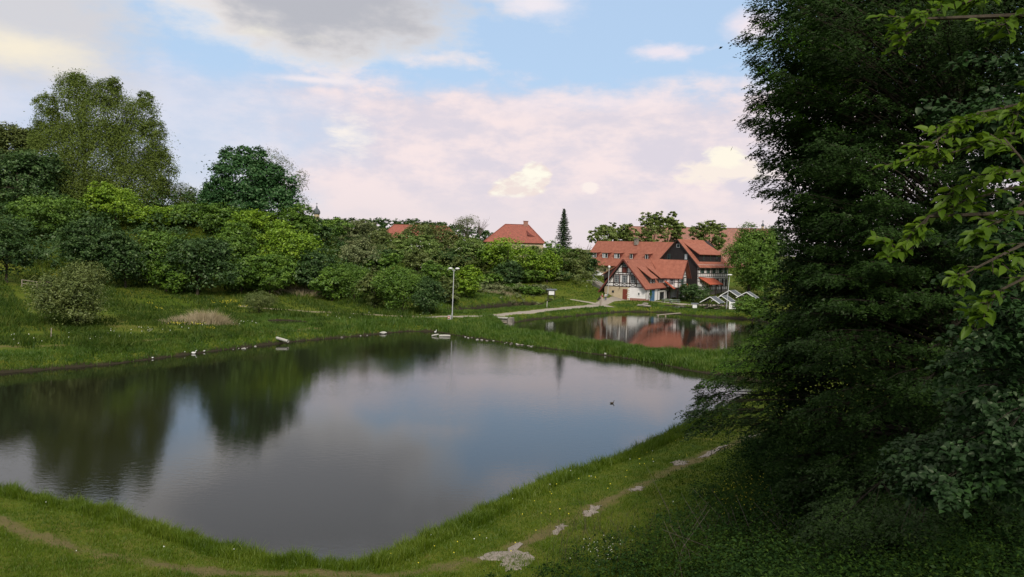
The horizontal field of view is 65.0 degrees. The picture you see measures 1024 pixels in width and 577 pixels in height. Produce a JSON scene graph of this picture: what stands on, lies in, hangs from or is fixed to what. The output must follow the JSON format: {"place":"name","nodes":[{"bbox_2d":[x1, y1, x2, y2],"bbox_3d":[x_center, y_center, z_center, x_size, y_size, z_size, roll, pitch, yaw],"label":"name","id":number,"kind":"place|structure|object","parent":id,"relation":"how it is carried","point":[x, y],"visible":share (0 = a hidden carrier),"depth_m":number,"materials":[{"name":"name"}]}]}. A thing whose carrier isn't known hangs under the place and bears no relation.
{"place":"outdoors","nodes":[
{"label":"outdoors","id":0,"kind":"place"},
{"bbox_2d":[268,320,306,324],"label":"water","id":1,"kind":"structure","parent":0,"point":[280,321],"depth_m":110.10,"materials":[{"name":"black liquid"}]},
{"bbox_2d":[0,331,784,560],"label":"water","id":2,"kind":"structure","parent":0,"point":[344,446],"depth_m":52.82,"materials":[{"name":"black liquid"}]},
{"bbox_2d":[469,304,535,309],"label":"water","id":3,"kind":"structure","parent":0,"point":[495,307],"depth_m":159.74,"materials":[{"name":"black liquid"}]},
{"bbox_2d":[477,542,534,571],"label":"path","id":4,"kind":"structure","parent":0,"point":[497,554],"depth_m":28.42,"materials":[{"name":"soil"}]},
{"bbox_2d":[0,191,1020,576],"bbox_3d":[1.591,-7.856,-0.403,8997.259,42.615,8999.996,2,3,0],"label":"ground","id":5,"kind":"structure","parent":0,"point":[20,529],"depth_m":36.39,"materials":[{"name":"green plant"}]},
{"bbox_2d":[0,121,40,186],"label":"broadleaf tree","id":6,"kind":"object","parent":5,"relation":"on","point":[13,137],"visible":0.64,"depth_m":179.26,"materials":[{"name":"green plant"}]},
{"bbox_2d":[0,215,52,282],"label":"bush","id":7,"kind":"object","parent":5,"relation":"on","point":[11,246],"visible":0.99,"depth_m":116.74,"materials":[{"name":"green plant"}]},
{"bbox_2d":[0,147,73,212],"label":"broadleaf tree","id":8,"kind":"object","parent":5,"relation":"on","point":[20,173],"visible":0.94,"depth_m":159.35,"materials":[{"name":"green plant"}]},
{"bbox_2d":[1,193,95,237],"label":"broadleaf tree","id":9,"kind":"object","parent":5,"relation":"on","point":[52,210],"visible":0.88,"depth_m":147.81,"materials":[{"name":"green plant"}]},
{"bbox_2d":[19,259,118,325],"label":"bush","id":10,"kind":"object","parent":5,"relation":"on","point":[70,295],"visible":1,"depth_m":88.94,"materials":[{"name":"green plant"}]},
{"bbox_2d":[47,213,114,281],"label":"bush","id":11,"kind":"object","parent":5,"relation":"on","point":[80,238],"visible":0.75,"depth_m":125.97,"materials":[{"name":"green plant"}]},
{"bbox_2d":[16,66,185,213],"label":"willow tree","id":12,"kind":"object","parent":5,"relation":"on","point":[84,141],"visible":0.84,"depth_m":170.71,"materials":[{"name":"green plant"}]},
{"bbox_2d":[79,180,143,226],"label":"broadleaf tree","id":13,"kind":"object","parent":5,"relation":"on","point":[105,193],"visible":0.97,"depth_m":156.91,"materials":[{"name":"green plant"}]},
{"bbox_2d":[91,228,159,287],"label":"bush","id":14,"kind":"object","parent":5,"relation":"on","point":[122,244],"visible":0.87,"depth_m":125.97,"materials":[{"name":"green plant"}]},
{"bbox_2d":[124,204,185,230],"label":"bush","id":15,"kind":"object","parent":5,"relation":"on","point":[158,210],"visible":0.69,"depth_m":157.62,"materials":[{"name":"green plant"}]},
{"bbox_2d":[129,230,194,294],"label":"bush","id":16,"kind":"object","parent":5,"relation":"on","point":[161,243],"visible":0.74,"depth_m":127.73,"materials":[{"name":"green plant"}]},
{"bbox_2d":[150,181,201,207],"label":"weeping tree","id":17,"kind":"object","parent":5,"relation":"on","point":[178,191],"visible":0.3,"depth_m":176.54,"materials":[{"name":"green plant"}]},
{"bbox_2d":[160,314,206,324],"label":"dry reeds","id":18,"kind":"object","parent":5,"relation":"on","point":[182,318],"visible":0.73,"depth_m":99.13,"materials":[{"name":"beige plant"}]},
{"bbox_2d":[164,201,217,225],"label":"bush","id":19,"kind":"object","parent":5,"relation":"on","point":[188,207],"visible":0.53,"depth_m":159.90,"materials":[{"name":"green plant"}]},
{"bbox_2d":[0,179,393,297],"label":"undergrowth","id":20,"kind":"object","parent":5,"relation":"on","point":[49,251],"visible":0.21,"depth_m":154.79,"materials":[{"name":"green plant"}]},
{"bbox_2d":[156,234,248,294],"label":"bush","id":21,"kind":"object","parent":5,"relation":"on","point":[214,256],"visible":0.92,"depth_m":128.70,"materials":[{"name":"green plant"}]},
{"bbox_2d":[197,181,213,203],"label":"broadleaf tree","id":22,"kind":"object","parent":5,"relation":"on","point":[201,196],"visible":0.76,"depth_m":162.67,"materials":[{"name":"green plant"}]},
{"bbox_2d":[182,309,242,325],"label":"dry reeds","id":23,"kind":"object","parent":5,"relation":"on","point":[210,318],"visible":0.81,"depth_m":100.78,"materials":[{"name":"beige plant"}]},
{"bbox_2d":[190,201,245,232],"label":"bush","id":24,"kind":"object","parent":5,"relation":"on","point":[212,212],"visible":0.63,"depth_m":158.02,"materials":[{"name":"green plant"}]},
{"bbox_2d":[208,221,262,269],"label":"bush","id":25,"kind":"object","parent":5,"relation":"on","point":[242,242],"visible":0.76,"depth_m":143.42,"materials":[{"name":"green plant"}]},
{"bbox_2d":[218,257,272,292],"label":"bush","id":26,"kind":"object","parent":5,"relation":"on","point":[252,270],"visible":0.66,"depth_m":134.14,"materials":[{"name":"green plant"}]},
{"bbox_2d":[218,207,276,245],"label":"bush","id":27,"kind":"object","parent":5,"relation":"on","point":[252,219],"visible":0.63,"depth_m":154.43,"materials":[{"name":"green plant"}]},
{"bbox_2d":[192,145,304,215],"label":"dense tree","id":28,"kind":"object","parent":5,"relation":"on","point":[256,188],"visible":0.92,"depth_m":162.04,"materials":[{"name":"green plant"}]},
{"bbox_2d":[241,289,280,312],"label":"willow shrub","id":29,"kind":"object","parent":5,"relation":"on","point":[259,302],"visible":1,"depth_m":115.33,"materials":[{"name":"green plant"}]},
{"bbox_2d":[245,251,300,293],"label":"bush","id":30,"kind":"object","parent":5,"relation":"on","point":[276,264],"visible":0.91,"depth_m":135.59,"materials":[{"name":"green plant"}]},
{"bbox_2d":[264,148,313,212],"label":"broadleaf tree","id":31,"kind":"object","parent":5,"relation":"on","point":[292,164],"visible":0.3,"depth_m":172.21,"materials":[{"name":"green plant"}]},
{"bbox_2d":[255,216,325,282],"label":"broadleaf tree","id":32,"kind":"object","parent":5,"relation":"on","point":[294,246],"visible":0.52,"depth_m":141.44,"materials":[{"name":"green plant"}]},
{"bbox_2d":[254,284,327,299],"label":"dry reeds","id":33,"kind":"object","parent":5,"relation":"on","point":[296,289],"visible":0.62,"depth_m":140.00,"materials":[{"name":"brown plant"}]},
{"bbox_2d":[266,203,321,239],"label":"bush","id":34,"kind":"object","parent":5,"relation":"on","point":[300,221],"visible":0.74,"depth_m":160.02,"materials":[{"name":"green plant"}]},
{"bbox_2d":[288,216,331,238],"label":"broadleaf tree","id":35,"kind":"object","parent":5,"relation":"on","point":[327,228],"visible":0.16,"depth_m":167.05,"materials":[{"name":"green plant"}]},
{"bbox_2d":[290,249,336,292],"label":"bush","id":36,"kind":"object","parent":5,"relation":"on","point":[308,269],"visible":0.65,"depth_m":138.37,"materials":[{"name":"green plant"}]},
{"bbox_2d":[308,263,350,300],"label":"bush","id":37,"kind":"object","parent":5,"relation":"on","point":[322,283],"visible":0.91,"depth_m":135.26,"materials":[{"name":"green plant"}]},
{"bbox_2d":[313,217,354,243],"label":"bush","id":38,"kind":"object","parent":5,"relation":"on","point":[334,223],"visible":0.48,"depth_m":173.91,"materials":[{"name":"green plant"}]},
{"bbox_2d":[327,262,373,298],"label":"willow shrub","id":39,"kind":"object","parent":5,"relation":"on","point":[353,277],"visible":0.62,"depth_m":136.05,"materials":[{"name":"green plant"}]},
{"bbox_2d":[331,218,378,245],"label":"bush","id":40,"kind":"object","parent":5,"relation":"on","point":[364,227],"visible":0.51,"depth_m":184.04,"materials":[{"name":"green plant"}]},
{"bbox_2d":[335,237,385,270],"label":"bush","id":41,"kind":"object","parent":5,"relation":"on","point":[353,249],"visible":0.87,"depth_m":153.74,"materials":[{"name":"green plant"}]},
{"bbox_2d":[355,270,390,306],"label":"bush","id":42,"kind":"object","parent":5,"relation":"on","point":[365,283],"visible":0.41,"depth_m":129.76,"materials":[{"name":"green plant"}]},
{"bbox_2d":[359,226,400,247],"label":"broadleaf tree","id":43,"kind":"object","parent":5,"relation":"on","point":[382,234],"visible":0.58,"depth_m":197.16,"materials":[{"name":"green plant"}]},
{"bbox_2d":[360,252,404,273],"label":"bush","id":44,"kind":"object","parent":5,"relation":"on","point":[396,258],"visible":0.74,"depth_m":155.95,"materials":[{"name":"green plant"}]},
{"bbox_2d":[0,185,783,363],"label":"meadow grass","id":45,"kind":"structure","parent":5,"relation":"on","point":[104,338],"depth_m":110.17,"materials":[{"name":"green plant"}]},
{"bbox_2d":[369,265,428,310],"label":"willow shrub","id":46,"kind":"object","parent":5,"relation":"on","point":[394,283],"visible":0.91,"depth_m":125.50,"materials":[{"name":"green plant"}]},
{"bbox_2d":[319,216,492,243],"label":"forest","id":47,"kind":"object","parent":5,"relation":"on","point":[384,224],"visible":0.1,"depth_m":616.25,"materials":[{"name":"green plant"}]},
{"bbox_2d":[385,233,443,257],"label":"broadleaf tree","id":48,"kind":"object","parent":5,"relation":"on","point":[408,243],"visible":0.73,"depth_m":187.73,"materials":[{"name":"green plant"}]},
{"bbox_2d":[399,249,437,276],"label":"bush","id":49,"kind":"object","parent":5,"relation":"on","point":[415,258],"visible":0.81,"depth_m":162.88,"materials":[{"name":"green plant"}]},
{"bbox_2d":[402,221,435,236],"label":"broadleaf tree","id":50,"kind":"object","parent":5,"relation":"on","point":[410,229],"visible":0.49,"depth_m":281.57,"materials":[{"name":"green plant"}]},
{"bbox_2d":[0,291,843,381],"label":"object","id":51,"kind":"object","parent":5,"relation":"on","point":[663,354],"visible":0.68,"depth_m":98.53,"materials":[{"name":"green plant"}]},
{"bbox_2d":[387,224,457,248],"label":"hipped house","id":52,"kind":"structure","parent":5,"relation":"on","point":[394,228],"depth_m":297.44,"materials":[{"name":"tile"}]},
{"bbox_2d":[408,276,449,313],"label":"willow shrub","id":53,"kind":"object","parent":5,"relation":"on","point":[423,298],"visible":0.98,"depth_m":124.49,"materials":[{"name":"green plant"}]},
{"bbox_2d":[416,260,458,292],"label":"bush","id":54,"kind":"object","parent":5,"relation":"on","point":[432,269],"visible":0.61,"depth_m":145.30,"materials":[{"name":"green plant"}]},
{"bbox_2d":[417,222,463,261],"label":"broadleaf tree","id":55,"kind":"object","parent":5,"relation":"on","point":[443,233],"visible":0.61,"depth_m":203.57,"materials":[{"name":"green plant"}]},
{"bbox_2d":[435,272,459,302],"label":"bush","id":56,"kind":"object","parent":5,"relation":"on","point":[449,283],"visible":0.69,"depth_m":143.69,"materials":[{"name":"green plant"}]},
{"bbox_2d":[440,292,460,301],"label":"bush","id":57,"kind":"object","parent":5,"relation":"on","point":[454,296],"visible":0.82,"depth_m":144.20,"materials":[{"name":"green plant"}]},
{"bbox_2d":[432,248,471,267],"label":"bush","id":58,"kind":"object","parent":5,"relation":"on","point":[449,254],"visible":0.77,"depth_m":189.43,"materials":[{"name":"green plant"}]},
{"bbox_2d":[453,214,479,239],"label":"broadleaf tree","id":59,"kind":"object","parent":5,"relation":"on","point":[461,223],"visible":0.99,"depth_m":258.93,"materials":[{"name":"green plant"}]},
{"bbox_2d":[449,232,485,269],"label":"bush","id":60,"kind":"object","parent":5,"relation":"on","point":[472,245],"visible":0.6,"depth_m":190.78,"materials":[{"name":"green plant"}]},
{"bbox_2d":[454,264,484,296],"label":"bush","id":61,"kind":"object","parent":5,"relation":"on","point":[469,281],"visible":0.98,"depth_m":151.98,"materials":[{"name":"green plant"}]},
{"bbox_2d":[343,228,606,288],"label":"undergrowth","id":62,"kind":"object","parent":5,"relation":"on","point":[576,277],"visible":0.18,"depth_m":188.93,"materials":[{"name":"green plant"}]},
{"bbox_2d":[465,246,509,271],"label":"bush","id":63,"kind":"object","parent":5,"relation":"on","point":[479,252],"visible":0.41,"depth_m":189.66,"materials":[{"name":"green plant"}]},
{"bbox_2d":[477,273,502,284],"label":"bush","id":64,"kind":"object","parent":5,"relation":"on","point":[491,278],"visible":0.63,"depth_m":175.46,"materials":[{"name":"green plant"}]},
{"bbox_2d":[475,284,507,289],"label":"bush","id":65,"kind":"object","parent":5,"relation":"on","point":[498,286],"visible":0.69,"depth_m":170.43,"materials":[{"name":"green plant"}]},
{"bbox_2d":[439,271,554,304],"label":"undergrowth","id":66,"kind":"object","parent":5,"relation":"on","point":[503,293],"visible":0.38,"depth_m":168.51,"materials":[{"name":"green plant"}]},
{"bbox_2d":[498,317,513,324],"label":"stone sluice","id":67,"kind":"object","parent":5,"relation":"on","point":[507,320],"visible":0.57,"depth_m":126.47,"materials":[{"name":"concrete"}]},
{"bbox_2d":[489,259,524,283],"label":"bush","id":68,"kind":"object","parent":5,"relation":"on","point":[513,266],"visible":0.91,"depth_m":181.00,"materials":[{"name":"green plant"}]},
{"bbox_2d":[480,235,540,270],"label":"broadleaf tree","id":69,"kind":"object","parent":5,"relation":"on","point":[496,248],"visible":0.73,"depth_m":187.15,"materials":[{"name":"green plant"}]},
{"bbox_2d":[483,221,544,257],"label":"hipped house","id":70,"kind":"structure","parent":5,"relation":"on","point":[526,233],"depth_m":257.49,"materials":[{"name":"tile"}]},
{"bbox_2d":[512,269,544,282],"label":"bush","id":71,"kind":"object","parent":5,"relation":"on","point":[529,274],"visible":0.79,"depth_m":184.32,"materials":[{"name":"green plant"}]},
{"bbox_2d":[516,285,544,294],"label":"bush","id":72,"kind":"object","parent":5,"relation":"on","point":[530,290],"visible":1,"depth_m":171.14,"materials":[{"name":"green plant"}]},
{"bbox_2d":[522,245,548,270],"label":"bush","id":73,"kind":"object","parent":5,"relation":"on","point":[531,247],"visible":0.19,"depth_m":192.34,"materials":[{"name":"green plant"}]},
{"bbox_2d":[528,250,562,281],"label":"bush","id":74,"kind":"object","parent":5,"relation":"on","point":[549,259],"visible":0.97,"depth_m":186.91,"materials":[{"name":"green plant"}]},
{"bbox_2d":[539,240,580,269],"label":"bush","id":75,"kind":"object","parent":5,"relation":"on","point":[548,244],"visible":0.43,"depth_m":195.02,"materials":[{"name":"green plant"}]},
{"bbox_2d":[546,270,574,279],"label":"bush","id":76,"kind":"object","parent":5,"relation":"on","point":[565,278],"visible":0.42,"depth_m":190.87,"materials":[{"name":"green plant"}]},
{"bbox_2d":[553,208,571,252],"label":"spruce tree","id":77,"kind":"object","parent":5,"relation":"on","point":[564,236],"visible":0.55,"depth_m":221.03,"materials":[{"name":"green plant"}]},
{"bbox_2d":[559,247,592,274],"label":"bush","id":78,"kind":"object","parent":5,"relation":"on","point":[583,262],"visible":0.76,"depth_m":194.16,"materials":[{"name":"green plant"}]},
{"bbox_2d":[582,252,599,277],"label":"bush","id":79,"kind":"object","parent":5,"relation":"on","point":[593,261],"visible":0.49,"depth_m":198.34,"materials":[{"name":"green plant"}]},
{"bbox_2d":[587,222,620,243],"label":"chestnut tree","id":80,"kind":"object","parent":5,"relation":"on","point":[603,230],"visible":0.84,"depth_m":243.94,"materials":[{"name":"green plant"}]},
{"bbox_2d":[617,223,640,241],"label":"chestnut tree","id":81,"kind":"object","parent":5,"relation":"on","point":[625,232],"visible":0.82,"depth_m":243.74,"materials":[{"name":"green plant"}]},
{"bbox_2d":[590,239,673,272],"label":"long roofed house","id":82,"kind":"structure","parent":5,"relation":"on","point":[611,254],"depth_m":219.35,"materials":[{"name":"tile"}]},
{"bbox_2d":[598,259,690,300],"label":"timber framed house","id":83,"kind":"structure","parent":5,"relation":"on","point":[638,279],"depth_m":178.51,"materials":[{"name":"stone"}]},
{"bbox_2d":[636,211,663,241],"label":"chestnut tree","id":84,"kind":"object","parent":5,"relation":"on","point":[653,226],"visible":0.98,"depth_m":244.34,"materials":[{"name":"green plant"}]},
{"bbox_2d":[522,484,807,575],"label":"dry stalks","id":85,"kind":"object","parent":5,"relation":"on","point":[625,533],"visible":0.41,"depth_m":28.53,"materials":[{"name":"green plant"}]},
{"bbox_2d":[658,211,685,241],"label":"chestnut tree","id":86,"kind":"object","parent":5,"relation":"on","point":[671,222],"visible":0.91,"depth_m":244.56,"materials":[{"name":"green plant"}]},
{"bbox_2d":[678,283,712,301],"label":"yew bush","id":87,"kind":"object","parent":5,"relation":"on","point":[692,291],"visible":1,"depth_m":181.64,"materials":[{"name":"green plant"}]},
{"bbox_2d":[660,239,731,296],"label":"dark gabled house","id":88,"kind":"structure","parent":5,"relation":"on","point":[708,269],"depth_m":199.89,"materials":[{"name":"grey paint"}]},
{"bbox_2d":[630,226,767,267],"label":"castle wing","id":89,"kind":"structure","parent":5,"relation":"on","point":[730,233],"depth_m":286.93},
{"bbox_2d":[688,220,727,250],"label":"chestnut tree","id":90,"kind":"object","parent":5,"relation":"on","point":[717,239],"visible":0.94,"depth_m":244.21,"materials":[{"name":"green plant"}]},
{"bbox_2d":[701,296,724,309],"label":"picnic shelter","id":91,"kind":"object","parent":5,"relation":"on","point":[716,299],"visible":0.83,"depth_m":159.18,"materials":[{"name":"white metal"}]},
{"bbox_2d":[651,476,833,575],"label":"dry stalks","id":92,"kind":"object","parent":5,"relation":"on","point":[727,526],"visible":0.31,"depth_m":26.90,"materials":[{"name":"plant"}]},
{"bbox_2d":[731,294,768,320],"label":"bush","id":93,"kind":"object","parent":5,"relation":"on","point":[749,305],"visible":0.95,"depth_m":145.31,"materials":[{"name":"green plant"}]},
{"bbox_2d":[479,420,1023,576],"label":"nettles","id":94,"kind":"object","parent":5,"relation":"on","point":[813,559],"visible":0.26,"depth_m":23.47,"materials":[{"name":"green plant"}]},
{"bbox_2d":[720,221,785,296],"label":"broadleaf tree","id":95,"kind":"object","parent":5,"relation":"on","point":[744,248],"visible":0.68,"depth_m":189.80,"materials":[{"name":"green plant"}]},
{"bbox_2d":[485,400,1023,576],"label":"brambles","id":96,"kind":"object","parent":5,"relation":"on","point":[904,565],"visible":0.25,"depth_m":23.94,"materials":[{"name":"green plant"}]},
{"bbox_2d":[744,251,783,299],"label":"broadleaf tree","id":97,"kind":"object","parent":5,"relation":"on","point":[762,274],"visible":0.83,"depth_m":183.79,"materials":[{"name":"green plant"}]},
{"bbox_2d":[729,429,799,481],"bbox_3d":[11.521,7.758,36.538,3.249,2.841,3.493,3,3,24],"label":"bush","id":98,"kind":"object","parent":5,"relation":"on","point":[752,446],"visible":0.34,"depth_m":36.23,"materials":[{"name":"green plant"}]},
{"bbox_2d":[768,225,791,282],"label":"broadleaf tree","id":99,"kind":"object","parent":5,"relation":"on","point":[776,229],"visible":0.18,"depth_m":212.69,"materials":[{"name":"green plant"}]},
{"bbox_2d":[754,467,842,526],"bbox_3d":[10.785,7.864,29.530,3.676,2.770,3.743,2,3,0],"label":"bush","id":100,"kind":"object","parent":5,"relation":"on","point":[788,474],"visible":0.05,"depth_m":29.44,"materials":[{"name":"green plant"}]},
{"bbox_2d":[674,0,1023,576],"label":"tree","id":101,"kind":"object","parent":5,"relation":"on","point":[840,276],"visible":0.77,"depth_m":27.06,"materials":[{"name":"green plant"}]},
{"bbox_2d":[863,0,1023,339],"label":"beech tree","id":102,"kind":"object","parent":5,"relation":"on","point":[981,308],"visible":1,"depth_m":4.96,"materials":[{"name":"green plant"}]},
{"bbox_2d":[869,47,1023,517],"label":"maple tree","id":103,"kind":"object","parent":5,"relation":"on","point":[983,450],"visible":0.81,"depth_m":15.14,"materials":[{"name":"green plant"}]},
{"bbox_2d":[0,0,1023,260],"label":"sky","id":104,"kind":"structure","parent":0,"point":[499,112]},
{"bbox_2d":[427,305,601,317],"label":"path","id":105,"kind":"structure","parent":0,"point":[535,311],"depth_m":142.85,"materials":[{"name":"beige gravel"}]},
{"bbox_2d":[582,505,601,516],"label":"path","id":106,"kind":"structure","parent":0,"point":[592,510],"depth_m":33.95,"materials":[{"name":"soil"}]},
{"bbox_2d":[510,312,774,349],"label":"water","id":107,"kind":"structure","parent":0,"point":[668,330],"depth_m":127.00,"materials":[{"name":"black liquid"}]},
{"bbox_2d":[595,296,728,305],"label":"path","id":108,"kind":"structure","parent":0,"point":[606,301],"depth_m":172.05,"materials":[{"name":"beige gravel"}]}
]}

